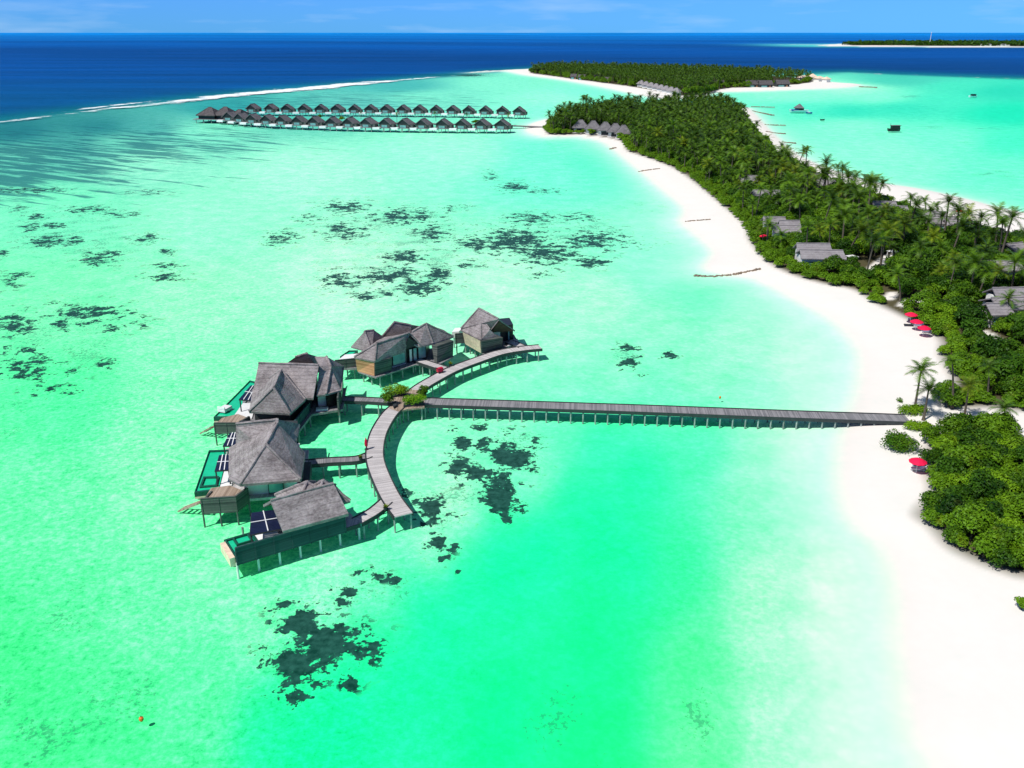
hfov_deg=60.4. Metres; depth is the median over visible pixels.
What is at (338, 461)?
footbridge
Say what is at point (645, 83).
beach villa
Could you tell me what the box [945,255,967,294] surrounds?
palm tree
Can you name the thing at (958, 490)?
broadleaf tree
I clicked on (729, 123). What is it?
palm tree
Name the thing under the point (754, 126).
palm tree
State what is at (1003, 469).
shrub
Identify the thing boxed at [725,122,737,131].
palm tree
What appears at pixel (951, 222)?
beach villa
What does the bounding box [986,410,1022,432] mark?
broadleaf tree
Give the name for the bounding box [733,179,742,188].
palm tree
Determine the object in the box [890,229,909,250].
broadleaf tree
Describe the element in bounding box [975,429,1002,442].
broadleaf tree
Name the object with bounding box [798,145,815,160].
palm tree
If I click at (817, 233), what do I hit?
broadleaf tree
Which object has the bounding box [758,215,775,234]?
palm tree
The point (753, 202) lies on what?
palm tree
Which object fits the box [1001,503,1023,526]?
shrub
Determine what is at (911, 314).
beach parasol
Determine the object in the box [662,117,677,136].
palm tree
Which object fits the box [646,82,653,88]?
beach villa
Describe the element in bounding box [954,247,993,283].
palm tree
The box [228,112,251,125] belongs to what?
water villa
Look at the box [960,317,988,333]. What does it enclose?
broadleaf tree
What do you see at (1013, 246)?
beach villa
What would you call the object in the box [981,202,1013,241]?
palm tree
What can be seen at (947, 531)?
shrub
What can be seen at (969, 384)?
palm tree
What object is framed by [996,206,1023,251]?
palm tree
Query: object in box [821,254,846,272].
broadleaf tree
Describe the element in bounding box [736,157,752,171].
palm tree
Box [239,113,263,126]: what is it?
water villa
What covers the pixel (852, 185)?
palm tree
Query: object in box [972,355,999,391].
palm tree
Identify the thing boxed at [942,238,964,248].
broadleaf tree
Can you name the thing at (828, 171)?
palm tree
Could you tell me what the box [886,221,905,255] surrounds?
palm tree
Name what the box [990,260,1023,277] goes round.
beach villa
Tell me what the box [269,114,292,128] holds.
water villa
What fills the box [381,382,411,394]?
shrub
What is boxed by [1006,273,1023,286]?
broadleaf tree
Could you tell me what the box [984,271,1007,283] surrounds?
broadleaf tree
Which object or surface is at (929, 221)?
palm tree
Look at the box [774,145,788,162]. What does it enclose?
palm tree
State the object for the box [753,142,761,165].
palm tree
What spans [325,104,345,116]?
water villa
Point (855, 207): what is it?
palm tree
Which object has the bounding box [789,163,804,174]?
palm tree
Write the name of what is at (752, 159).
palm tree
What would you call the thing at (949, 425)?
shrub
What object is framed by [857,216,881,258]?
palm tree
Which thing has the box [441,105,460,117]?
water villa
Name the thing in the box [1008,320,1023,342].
broadleaf tree
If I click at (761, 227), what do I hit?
palm tree
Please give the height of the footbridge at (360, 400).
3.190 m
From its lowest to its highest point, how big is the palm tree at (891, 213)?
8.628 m
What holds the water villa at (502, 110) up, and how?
in the water
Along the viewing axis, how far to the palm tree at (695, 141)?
413.30 m
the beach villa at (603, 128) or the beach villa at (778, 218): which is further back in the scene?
the beach villa at (603, 128)
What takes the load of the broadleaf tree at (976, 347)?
on the ground
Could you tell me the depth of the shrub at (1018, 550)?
103.07 m
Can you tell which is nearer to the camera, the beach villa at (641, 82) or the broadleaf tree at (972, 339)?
the broadleaf tree at (972, 339)
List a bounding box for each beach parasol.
[905,312,917,319]
[909,457,926,473]
[910,319,922,329]
[917,326,930,332]
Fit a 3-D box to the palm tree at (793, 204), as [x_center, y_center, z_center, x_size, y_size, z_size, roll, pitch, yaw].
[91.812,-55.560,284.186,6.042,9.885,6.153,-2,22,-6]
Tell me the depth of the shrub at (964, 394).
148.54 m
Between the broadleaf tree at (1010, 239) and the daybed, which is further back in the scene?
the broadleaf tree at (1010, 239)
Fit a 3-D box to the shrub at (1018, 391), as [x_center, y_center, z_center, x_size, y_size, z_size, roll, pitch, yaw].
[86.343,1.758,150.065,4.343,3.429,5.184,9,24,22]
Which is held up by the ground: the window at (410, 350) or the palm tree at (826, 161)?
the palm tree at (826, 161)
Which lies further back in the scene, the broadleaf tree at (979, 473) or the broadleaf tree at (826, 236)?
the broadleaf tree at (826, 236)
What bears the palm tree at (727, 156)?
on the ground
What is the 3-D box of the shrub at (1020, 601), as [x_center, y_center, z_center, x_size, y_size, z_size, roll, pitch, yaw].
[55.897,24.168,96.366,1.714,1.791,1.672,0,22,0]
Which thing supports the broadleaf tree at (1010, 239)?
on the ground
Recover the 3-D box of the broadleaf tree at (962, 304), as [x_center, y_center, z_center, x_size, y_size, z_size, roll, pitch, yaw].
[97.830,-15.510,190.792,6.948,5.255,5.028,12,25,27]
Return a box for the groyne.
[694,268,760,276]
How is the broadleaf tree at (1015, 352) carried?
on the ground
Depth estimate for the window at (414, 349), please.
168.21 m
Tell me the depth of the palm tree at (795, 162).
344.54 m
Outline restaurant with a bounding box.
[193,106,250,123]
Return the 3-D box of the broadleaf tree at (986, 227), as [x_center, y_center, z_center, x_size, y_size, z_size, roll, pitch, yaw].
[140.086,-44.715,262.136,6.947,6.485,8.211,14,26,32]
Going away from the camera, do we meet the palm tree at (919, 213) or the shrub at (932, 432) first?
the shrub at (932, 432)
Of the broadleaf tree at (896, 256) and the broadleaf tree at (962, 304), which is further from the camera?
the broadleaf tree at (896, 256)
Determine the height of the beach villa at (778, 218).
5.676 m
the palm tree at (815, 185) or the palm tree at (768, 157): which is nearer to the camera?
the palm tree at (815, 185)
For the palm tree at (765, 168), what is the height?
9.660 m
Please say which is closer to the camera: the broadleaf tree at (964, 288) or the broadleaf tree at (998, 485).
the broadleaf tree at (998, 485)
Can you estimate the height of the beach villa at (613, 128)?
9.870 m
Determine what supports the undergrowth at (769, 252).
on the ground
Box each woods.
[531,60,851,204]
[842,39,1023,45]
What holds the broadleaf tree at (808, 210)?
on the ground
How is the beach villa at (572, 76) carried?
on the ground
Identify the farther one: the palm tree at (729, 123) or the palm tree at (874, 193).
the palm tree at (729, 123)
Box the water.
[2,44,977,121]
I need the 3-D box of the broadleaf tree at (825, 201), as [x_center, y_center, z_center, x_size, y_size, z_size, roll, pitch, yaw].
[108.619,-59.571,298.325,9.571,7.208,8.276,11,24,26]
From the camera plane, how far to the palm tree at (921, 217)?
259.81 m
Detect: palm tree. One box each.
[646,118,656,134]
[651,126,664,136]
[655,113,667,129]
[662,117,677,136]
[662,124,674,135]
[665,119,677,132]
[674,123,687,140]
[676,136,686,151]
[677,131,688,142]
[684,130,702,151]
[685,113,697,123]
[688,124,699,135]
[688,135,700,148]
[690,128,705,147]
[693,117,706,127]
[697,139,714,156]
[700,157,715,173]
[701,119,715,133]
[701,128,716,153]
[701,137,713,154]
[702,144,718,161]
[703,160,717,177]
[707,127,721,139]
[712,139,721,149]
[714,155,729,175]
[717,129,734,140]
[718,151,731,160]
[719,138,734,151]
[724,118,734,128]
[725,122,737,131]
[725,145,743,167]
[726,133,738,143]
[727,170,739,181]
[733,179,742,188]
[735,152,752,179]
[735,169,744,178]
[735,184,750,207]
[736,135,748,149]
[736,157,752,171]
[738,178,756,189]
[739,144,756,167]
[740,172,751,182]
[741,122,752,133]
[742,162,753,184]
[744,195,761,215]
[746,147,757,163]
[748,123,760,137]
[748,154,758,171]
[750,132,769,152]
[752,173,763,184]
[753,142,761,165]
[753,182,770,215]
[755,153,766,171]
[756,149,767,166]
[756,225,765,239]
[758,164,769,177]
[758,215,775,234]
[760,216,776,239]
[761,133,772,152]
[761,150,777,163]
[762,174,775,182]
[762,187,780,197]
[769,159,783,183]
[770,150,785,161]
[771,190,785,204]
[773,226,787,248]
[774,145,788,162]
[774,157,792,177]
[776,171,798,197]
[778,181,799,206]
[779,147,795,173]
[779,190,792,202]
[780,144,793,156]
[782,186,806,210]
[784,155,798,164]
[784,162,793,171]
[786,157,806,175]
[786,192,809,219]
[788,198,804,211]
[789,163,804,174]
[796,165,816,192]
[797,144,811,162]
[797,160,815,175]
[797,177,812,193]
[797,218,815,242]
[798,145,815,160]
[799,174,814,188]
[803,190,815,203]
[806,177,820,188]
[810,196,821,210]
[811,164,835,188]
[811,219,827,240]
[814,153,836,185]
[816,164,840,188]
[816,185,829,199]
[819,188,845,219]
[820,216,840,242]
[823,199,838,210]
[824,215,840,230]
[828,184,845,196]
[830,203,861,237]
[832,179,847,196]
[833,197,849,210]
[834,161,854,183]
[836,167,859,192]
[839,180,856,197]
[845,170,862,184]
[845,180,863,203]
[845,186,871,211]
[847,202,866,234]
[847,218,874,257]
[850,216,866,236]
[854,172,870,196]
[857,190,873,202]
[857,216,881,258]
[858,171,884,199]
[859,174,882,205]
[859,203,878,218]
[860,204,878,222]
[862,232,889,270]
[866,230,897,264]
[867,188,883,199]
[873,217,903,255]
[874,231,900,263]
[875,206,889,220]
[876,176,892,200]
[876,202,893,217]
[879,203,895,214]
[883,241,900,254]
[884,263,909,301]
[885,205,900,216]
[886,212,903,223]
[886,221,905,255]
[887,211,904,221]
[890,211,917,244]
[898,257,913,279]
[901,191,917,217]
[902,196,928,223]
[903,221,917,233]
[904,357,936,404]
[907,236,932,280]
[912,210,929,224]
[913,208,927,221]
[914,378,942,420]
[918,214,938,230]
[919,194,931,207]
[920,228,943,246]
[921,201,941,222]
[929,208,954,232]
[930,239,950,255]
[930,262,949,276]
[931,201,942,210]
[933,192,958,230]
[938,261,958,272]
[938,354,962,408]
[941,198,973,233]
[942,248,964,266]
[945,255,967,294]
[948,214,976,249]
[952,374,985,413]
[953,204,980,222]
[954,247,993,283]
[966,218,988,242]
[968,228,985,246]
[970,210,994,242]
[970,237,1002,267]
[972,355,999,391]
[974,261,1002,304]
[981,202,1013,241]
[982,225,1003,241]
[986,395,1022,419]
[987,214,1014,250]
[987,260,1010,284]
[992,288,1019,309]
[994,248,1023,286]
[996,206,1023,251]
[1007,291,1023,322]
[1013,226,1023,242]
[1015,261,1023,285]
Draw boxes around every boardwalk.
[365,404,413,532]
[396,122,542,128]
[408,344,542,412]
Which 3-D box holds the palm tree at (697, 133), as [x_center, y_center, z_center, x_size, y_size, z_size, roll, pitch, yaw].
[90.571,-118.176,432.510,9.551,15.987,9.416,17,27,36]
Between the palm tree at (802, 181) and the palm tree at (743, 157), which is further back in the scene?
the palm tree at (743, 157)
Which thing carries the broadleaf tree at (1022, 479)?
on the ground
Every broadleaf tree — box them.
[777,201,797,210]
[780,207,800,219]
[784,230,804,238]
[798,233,822,242]
[800,205,814,215]
[800,236,821,242]
[801,217,832,231]
[801,223,816,234]
[814,207,833,215]
[814,228,834,239]
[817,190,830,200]
[817,210,840,220]
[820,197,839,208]
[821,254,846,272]
[822,233,841,244]
[831,221,857,233]
[833,237,860,254]
[844,234,865,244]
[849,225,870,237]
[866,221,883,233]
[869,264,888,277]
[884,253,904,263]
[887,263,921,281]
[889,205,911,219]
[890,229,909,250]
[890,254,909,266]
[894,245,915,254]
[895,232,922,247]
[897,277,926,294]
[899,267,920,277]
[906,253,945,276]
[908,229,919,237]
[909,260,934,280]
[909,288,941,307]
[911,224,932,233]
[916,296,944,313]
[917,246,939,254]
[919,230,937,239]
[925,231,948,246]
[926,249,946,270]
[926,272,955,294]
[931,432,962,449]
[933,299,952,312]
[933,455,968,477]
[933,493,964,514]
[934,305,960,324]
[935,242,957,251]
[937,485,966,504]
[941,230,954,242]
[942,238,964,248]
[943,250,971,264]
[944,443,985,469]
[944,472,971,488]
[945,271,984,291]
[945,429,977,446]
[946,224,969,233]
[946,279,982,303]
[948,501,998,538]
[949,295,972,306]
[949,306,982,330]
[951,231,970,242]
[952,269,968,278]
[954,504,1000,533]
[955,219,981,228]
[955,245,970,254]
[955,301,971,308]
[958,235,976,247]
[958,468,1002,488]
[959,326,984,347]
[960,259,996,276]
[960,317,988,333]
[961,483,980,500]
[963,303,994,320]
[963,465,996,474]
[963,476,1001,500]
[965,232,986,243]
[965,246,980,256]
[965,332,987,345]
[965,438,1004,464]
[968,334,1010,357]
[968,456,1000,470]
[971,223,991,232]
[971,236,998,245]
[973,412,1009,433]
[975,247,996,260]
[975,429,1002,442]
[978,338,1013,358]
[980,353,1018,380]
[982,284,991,298]
[982,358,1022,383]
[982,500,1004,521]
[983,442,1009,465]
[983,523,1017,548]
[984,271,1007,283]
[985,494,1010,508]
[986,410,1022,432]
[989,469,1021,493]
[989,478,1007,494]
[990,283,1002,288]
[992,252,1007,259]
[993,337,1023,353]
[994,278,1013,286]
[994,436,1020,462]
[996,494,1009,505]
[997,230,1017,244]
[999,448,1018,466]
[999,516,1023,527]
[1000,376,1022,391]
[1001,428,1023,444]
[1003,351,1019,357]
[1004,313,1023,335]
[1004,470,1023,491]
[1005,353,1023,376]
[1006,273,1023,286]
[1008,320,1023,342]
[1008,462,1023,473]
[1008,492,1023,521]
[1008,527,1023,549]
[1009,447,1023,462]
[1011,443,1023,464]
[1014,375,1023,392]
[1019,474,1023,492]
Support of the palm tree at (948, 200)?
on the ground
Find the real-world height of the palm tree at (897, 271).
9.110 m
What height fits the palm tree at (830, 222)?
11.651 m
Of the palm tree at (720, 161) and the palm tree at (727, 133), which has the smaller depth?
the palm tree at (720, 161)
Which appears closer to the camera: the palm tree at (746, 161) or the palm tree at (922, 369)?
the palm tree at (922, 369)
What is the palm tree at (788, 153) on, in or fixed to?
on the ground
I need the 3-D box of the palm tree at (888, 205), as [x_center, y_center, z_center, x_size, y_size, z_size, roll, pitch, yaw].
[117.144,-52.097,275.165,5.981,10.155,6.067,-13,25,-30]
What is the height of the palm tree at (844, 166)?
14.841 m
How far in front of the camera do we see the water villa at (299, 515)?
108.76 m
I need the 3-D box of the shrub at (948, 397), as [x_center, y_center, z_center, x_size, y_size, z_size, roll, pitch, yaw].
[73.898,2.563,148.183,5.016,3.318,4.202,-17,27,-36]
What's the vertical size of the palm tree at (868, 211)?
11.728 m
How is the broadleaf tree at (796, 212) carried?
on the ground
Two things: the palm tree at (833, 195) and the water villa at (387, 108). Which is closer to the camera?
the palm tree at (833, 195)
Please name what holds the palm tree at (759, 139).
on the ground
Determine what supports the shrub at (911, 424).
on the ground
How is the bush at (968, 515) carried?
on the ground
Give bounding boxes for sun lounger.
[910,466,925,471]
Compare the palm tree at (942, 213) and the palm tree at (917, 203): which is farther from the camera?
the palm tree at (917, 203)
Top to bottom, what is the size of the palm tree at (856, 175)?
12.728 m
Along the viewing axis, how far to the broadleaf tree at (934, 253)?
227.29 m
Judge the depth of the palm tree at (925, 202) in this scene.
298.03 m
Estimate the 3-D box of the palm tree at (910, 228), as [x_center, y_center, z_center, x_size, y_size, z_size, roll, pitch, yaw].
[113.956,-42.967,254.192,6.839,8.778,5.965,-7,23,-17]
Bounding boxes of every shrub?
[380,392,394,404]
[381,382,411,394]
[402,394,426,405]
[416,385,428,394]
[879,428,922,453]
[897,403,929,416]
[902,419,932,431]
[918,448,943,463]
[918,490,951,510]
[919,425,946,439]
[920,507,940,525]
[926,470,950,484]
[931,475,955,491]
[934,512,955,529]
[935,416,971,434]
[936,440,955,457]
[938,388,962,407]
[941,524,968,542]
[944,412,974,423]
[945,352,972,366]
[945,357,977,375]
[947,531,968,547]
[957,388,974,402]
[958,421,984,433]
[962,496,978,504]
[965,385,985,401]
[969,530,1001,559]
[974,522,1009,540]
[977,495,991,503]
[987,543,1022,568]
[995,489,1016,499]
[996,465,1013,473]
[1000,391,1021,405]
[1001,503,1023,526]
[1005,382,1023,400]
[1007,544,1023,567]
[1010,429,1023,441]
[1014,596,1023,609]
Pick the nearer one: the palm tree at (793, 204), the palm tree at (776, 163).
the palm tree at (793, 204)
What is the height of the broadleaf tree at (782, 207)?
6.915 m
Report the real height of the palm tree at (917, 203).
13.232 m
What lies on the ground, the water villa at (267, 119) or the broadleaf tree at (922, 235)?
the broadleaf tree at (922, 235)
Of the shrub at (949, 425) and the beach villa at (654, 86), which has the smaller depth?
the shrub at (949, 425)
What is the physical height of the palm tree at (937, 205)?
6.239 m
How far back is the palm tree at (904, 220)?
242.78 m
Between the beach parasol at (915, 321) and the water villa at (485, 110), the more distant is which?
the water villa at (485, 110)
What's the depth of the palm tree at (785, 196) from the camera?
293.39 m
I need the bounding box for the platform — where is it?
[388,389,425,423]
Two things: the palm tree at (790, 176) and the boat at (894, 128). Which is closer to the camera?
the palm tree at (790, 176)
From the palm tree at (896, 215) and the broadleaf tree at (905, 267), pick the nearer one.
the broadleaf tree at (905, 267)
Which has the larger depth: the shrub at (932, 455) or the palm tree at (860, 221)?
the palm tree at (860, 221)
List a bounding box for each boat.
[789,104,808,112]
[887,125,901,130]
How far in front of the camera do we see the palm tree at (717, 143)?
402.65 m
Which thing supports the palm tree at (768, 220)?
on the ground
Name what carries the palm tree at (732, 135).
on the ground
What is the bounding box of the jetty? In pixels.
[422,397,908,429]
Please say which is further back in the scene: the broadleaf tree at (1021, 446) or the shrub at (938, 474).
the broadleaf tree at (1021, 446)
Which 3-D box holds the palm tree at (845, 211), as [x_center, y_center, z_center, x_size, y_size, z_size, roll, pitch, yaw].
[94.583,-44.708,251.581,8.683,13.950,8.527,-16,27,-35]
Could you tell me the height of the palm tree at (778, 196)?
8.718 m
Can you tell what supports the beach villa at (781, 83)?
on the ground
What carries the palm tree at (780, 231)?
on the ground
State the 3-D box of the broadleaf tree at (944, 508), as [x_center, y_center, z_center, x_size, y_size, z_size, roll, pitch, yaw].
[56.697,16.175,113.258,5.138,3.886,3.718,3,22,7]
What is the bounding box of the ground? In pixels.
[0,33,1023,767]
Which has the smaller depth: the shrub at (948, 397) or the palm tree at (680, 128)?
the shrub at (948, 397)
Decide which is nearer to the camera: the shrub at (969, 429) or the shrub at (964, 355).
the shrub at (969, 429)
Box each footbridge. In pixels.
[305,452,372,478]
[342,396,395,416]
[351,499,392,539]
[413,358,449,375]
[505,340,524,357]
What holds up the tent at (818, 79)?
on the ground
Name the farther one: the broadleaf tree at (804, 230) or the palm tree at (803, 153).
the palm tree at (803, 153)
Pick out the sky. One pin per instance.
(16, 16)
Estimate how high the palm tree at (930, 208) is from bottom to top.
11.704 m
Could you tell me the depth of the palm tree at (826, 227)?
257.31 m
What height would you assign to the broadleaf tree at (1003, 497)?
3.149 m
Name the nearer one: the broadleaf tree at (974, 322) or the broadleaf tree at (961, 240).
the broadleaf tree at (974, 322)
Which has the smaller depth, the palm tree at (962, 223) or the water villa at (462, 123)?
the palm tree at (962, 223)
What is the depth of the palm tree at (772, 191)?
303.50 m
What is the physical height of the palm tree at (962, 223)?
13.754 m
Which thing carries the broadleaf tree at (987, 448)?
on the ground
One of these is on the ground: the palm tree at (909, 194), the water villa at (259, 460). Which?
the palm tree at (909, 194)
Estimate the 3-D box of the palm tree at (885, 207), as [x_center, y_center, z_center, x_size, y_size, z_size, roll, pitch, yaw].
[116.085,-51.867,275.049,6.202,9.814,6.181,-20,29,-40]
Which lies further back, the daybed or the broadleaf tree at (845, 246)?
the broadleaf tree at (845, 246)
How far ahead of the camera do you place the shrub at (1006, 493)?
115.42 m
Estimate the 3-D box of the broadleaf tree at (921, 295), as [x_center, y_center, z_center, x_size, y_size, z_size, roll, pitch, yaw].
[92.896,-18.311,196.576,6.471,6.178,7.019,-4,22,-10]
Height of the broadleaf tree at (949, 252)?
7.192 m
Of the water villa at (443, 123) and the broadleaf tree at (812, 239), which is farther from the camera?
the water villa at (443, 123)
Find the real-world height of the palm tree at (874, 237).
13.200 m
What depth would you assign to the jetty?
146.50 m
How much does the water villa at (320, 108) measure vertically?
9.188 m
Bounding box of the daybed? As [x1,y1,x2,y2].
[217,405,231,412]
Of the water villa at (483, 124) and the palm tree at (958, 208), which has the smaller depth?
the palm tree at (958, 208)
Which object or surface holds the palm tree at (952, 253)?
on the ground
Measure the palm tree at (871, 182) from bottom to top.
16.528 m
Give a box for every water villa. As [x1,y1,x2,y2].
[178,418,311,527]
[199,352,345,445]
[216,111,235,124]
[220,479,360,578]
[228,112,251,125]
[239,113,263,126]
[245,103,261,114]
[254,114,275,127]
[259,103,279,115]
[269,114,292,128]
[275,104,295,114]
[285,115,308,129]
[293,104,312,115]
[301,115,324,128]
[309,104,329,116]
[319,116,342,130]
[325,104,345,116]
[335,321,453,387]
[336,117,359,131]
[343,104,362,116]
[353,117,378,131]
[359,104,378,116]
[372,117,396,132]
[375,104,394,116]
[390,118,415,132]
[392,104,411,116]
[408,104,427,116]
[409,118,433,132]
[425,105,443,117]
[429,118,453,132]
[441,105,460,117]
[449,118,471,132]
[452,307,518,363]
[458,105,476,117]
[468,118,492,133]
[474,105,493,117]
[488,118,512,133]
[491,105,510,118]
[509,106,527,118]
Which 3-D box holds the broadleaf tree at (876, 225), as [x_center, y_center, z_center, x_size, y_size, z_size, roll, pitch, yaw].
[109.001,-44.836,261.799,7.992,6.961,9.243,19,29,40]
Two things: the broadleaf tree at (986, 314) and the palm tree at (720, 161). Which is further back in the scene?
the palm tree at (720, 161)
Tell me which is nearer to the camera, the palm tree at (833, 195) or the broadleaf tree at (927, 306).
the broadleaf tree at (927, 306)
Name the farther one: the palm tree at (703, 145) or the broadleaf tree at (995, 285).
the palm tree at (703, 145)
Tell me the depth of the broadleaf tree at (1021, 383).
149.12 m
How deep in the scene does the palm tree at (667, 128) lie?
456.49 m
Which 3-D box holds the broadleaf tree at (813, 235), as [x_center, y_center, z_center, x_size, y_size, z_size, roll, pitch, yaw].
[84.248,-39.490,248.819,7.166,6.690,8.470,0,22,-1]
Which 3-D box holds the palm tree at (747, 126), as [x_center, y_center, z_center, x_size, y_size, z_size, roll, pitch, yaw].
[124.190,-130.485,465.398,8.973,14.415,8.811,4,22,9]
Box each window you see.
[268,483,283,493]
[392,353,405,365]
[408,348,412,361]
[412,347,416,360]
[418,347,425,358]
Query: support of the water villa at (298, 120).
in the water
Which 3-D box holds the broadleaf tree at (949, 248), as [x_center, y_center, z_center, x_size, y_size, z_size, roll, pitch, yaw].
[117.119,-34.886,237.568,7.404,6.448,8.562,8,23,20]
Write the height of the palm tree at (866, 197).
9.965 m
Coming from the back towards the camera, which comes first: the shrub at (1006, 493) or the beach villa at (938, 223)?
the beach villa at (938, 223)
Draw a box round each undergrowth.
[528,67,1023,474]
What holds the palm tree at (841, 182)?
on the ground
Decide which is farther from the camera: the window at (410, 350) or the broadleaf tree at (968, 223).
the broadleaf tree at (968, 223)
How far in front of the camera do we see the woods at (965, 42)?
4154.56 m
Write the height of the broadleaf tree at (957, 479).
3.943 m
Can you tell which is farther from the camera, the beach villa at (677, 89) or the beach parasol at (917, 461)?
the beach villa at (677, 89)
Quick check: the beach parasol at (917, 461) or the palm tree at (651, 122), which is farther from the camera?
the palm tree at (651, 122)
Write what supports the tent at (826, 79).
on the ground
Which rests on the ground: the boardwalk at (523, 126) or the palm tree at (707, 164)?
the palm tree at (707, 164)
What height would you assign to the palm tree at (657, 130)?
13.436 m
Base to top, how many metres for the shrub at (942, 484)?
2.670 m
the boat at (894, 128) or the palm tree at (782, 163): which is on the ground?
the palm tree at (782, 163)
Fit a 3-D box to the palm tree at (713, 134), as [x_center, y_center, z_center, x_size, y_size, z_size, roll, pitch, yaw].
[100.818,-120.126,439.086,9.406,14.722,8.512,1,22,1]
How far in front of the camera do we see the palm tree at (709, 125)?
454.01 m
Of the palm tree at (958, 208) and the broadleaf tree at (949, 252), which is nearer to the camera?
the broadleaf tree at (949, 252)
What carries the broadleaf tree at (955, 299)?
on the ground
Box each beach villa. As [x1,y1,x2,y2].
[570,74,576,78]
[572,119,586,132]
[584,120,599,134]
[596,122,610,135]
[606,123,619,137]
[614,125,630,139]
[636,80,643,86]
[641,81,648,87]
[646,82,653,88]
[651,83,658,89]
[656,84,663,91]
[660,86,668,92]
[666,87,674,93]
[671,88,681,93]
[740,175,757,180]
[744,80,757,86]
[750,189,779,195]
[758,80,773,86]
[761,216,785,226]
[771,220,800,236]
[773,80,789,86]
[793,242,846,265]
[817,179,835,186]
[870,201,908,210]
[922,210,955,227]
[944,218,965,225]
[977,302,1013,327]
[978,286,1023,313]
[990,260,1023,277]
[997,241,1023,255]
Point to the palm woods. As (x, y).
(698, 105)
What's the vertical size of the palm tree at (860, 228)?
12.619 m
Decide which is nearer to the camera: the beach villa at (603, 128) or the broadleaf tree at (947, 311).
the broadleaf tree at (947, 311)
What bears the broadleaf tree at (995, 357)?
on the ground
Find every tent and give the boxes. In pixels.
[813,76,823,81]
[822,77,830,81]
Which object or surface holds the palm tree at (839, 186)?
on the ground
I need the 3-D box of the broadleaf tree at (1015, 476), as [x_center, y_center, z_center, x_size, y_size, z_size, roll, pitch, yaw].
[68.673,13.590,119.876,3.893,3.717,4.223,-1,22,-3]
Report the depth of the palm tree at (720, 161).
355.71 m
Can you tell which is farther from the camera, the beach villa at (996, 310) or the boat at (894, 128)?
the boat at (894, 128)
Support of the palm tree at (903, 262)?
on the ground
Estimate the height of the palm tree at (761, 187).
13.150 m
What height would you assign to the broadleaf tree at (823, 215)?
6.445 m
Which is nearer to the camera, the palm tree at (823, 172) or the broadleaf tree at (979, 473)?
the broadleaf tree at (979, 473)
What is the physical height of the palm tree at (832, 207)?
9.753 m
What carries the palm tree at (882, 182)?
on the ground
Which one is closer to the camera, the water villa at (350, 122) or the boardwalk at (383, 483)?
the boardwalk at (383, 483)
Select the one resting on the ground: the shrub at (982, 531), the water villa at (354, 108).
the shrub at (982, 531)
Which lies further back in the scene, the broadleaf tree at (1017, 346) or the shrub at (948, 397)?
the broadleaf tree at (1017, 346)
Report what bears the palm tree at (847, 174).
on the ground
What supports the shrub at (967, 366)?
on the ground
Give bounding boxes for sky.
[0,0,1023,32]
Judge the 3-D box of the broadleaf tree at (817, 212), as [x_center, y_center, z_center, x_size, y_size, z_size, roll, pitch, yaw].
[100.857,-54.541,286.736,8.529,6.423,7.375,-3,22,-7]
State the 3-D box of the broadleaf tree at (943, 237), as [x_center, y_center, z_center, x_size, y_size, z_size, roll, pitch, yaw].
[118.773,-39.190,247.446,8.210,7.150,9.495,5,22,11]
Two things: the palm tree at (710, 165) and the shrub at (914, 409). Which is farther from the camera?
the palm tree at (710, 165)
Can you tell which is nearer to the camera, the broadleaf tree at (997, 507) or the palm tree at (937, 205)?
the broadleaf tree at (997, 507)
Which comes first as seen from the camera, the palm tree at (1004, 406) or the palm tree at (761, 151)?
the palm tree at (1004, 406)
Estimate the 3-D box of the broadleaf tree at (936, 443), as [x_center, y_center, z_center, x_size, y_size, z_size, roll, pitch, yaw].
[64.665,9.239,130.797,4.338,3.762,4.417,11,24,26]
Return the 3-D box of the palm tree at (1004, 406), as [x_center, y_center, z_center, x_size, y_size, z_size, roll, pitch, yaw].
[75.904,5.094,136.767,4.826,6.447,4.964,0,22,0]
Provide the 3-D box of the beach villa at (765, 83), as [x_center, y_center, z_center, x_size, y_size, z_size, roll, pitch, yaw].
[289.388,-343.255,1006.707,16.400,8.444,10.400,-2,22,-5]
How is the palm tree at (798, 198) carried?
on the ground
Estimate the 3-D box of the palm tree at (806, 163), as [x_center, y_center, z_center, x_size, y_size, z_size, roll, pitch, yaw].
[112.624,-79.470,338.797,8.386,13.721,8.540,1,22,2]
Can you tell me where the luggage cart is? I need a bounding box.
[435,367,443,373]
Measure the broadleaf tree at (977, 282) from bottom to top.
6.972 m
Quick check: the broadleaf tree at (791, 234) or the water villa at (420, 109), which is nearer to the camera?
the broadleaf tree at (791, 234)
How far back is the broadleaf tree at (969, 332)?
174.37 m
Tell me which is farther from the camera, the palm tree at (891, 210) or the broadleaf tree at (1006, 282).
the palm tree at (891, 210)
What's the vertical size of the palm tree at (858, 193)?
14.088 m
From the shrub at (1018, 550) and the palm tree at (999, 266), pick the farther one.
the palm tree at (999, 266)
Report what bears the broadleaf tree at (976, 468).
on the ground
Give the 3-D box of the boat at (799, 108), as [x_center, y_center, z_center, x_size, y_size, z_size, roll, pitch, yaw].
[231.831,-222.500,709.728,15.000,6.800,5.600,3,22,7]
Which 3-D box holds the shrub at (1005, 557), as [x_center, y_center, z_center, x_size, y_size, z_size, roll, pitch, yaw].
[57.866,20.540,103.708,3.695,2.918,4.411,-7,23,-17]

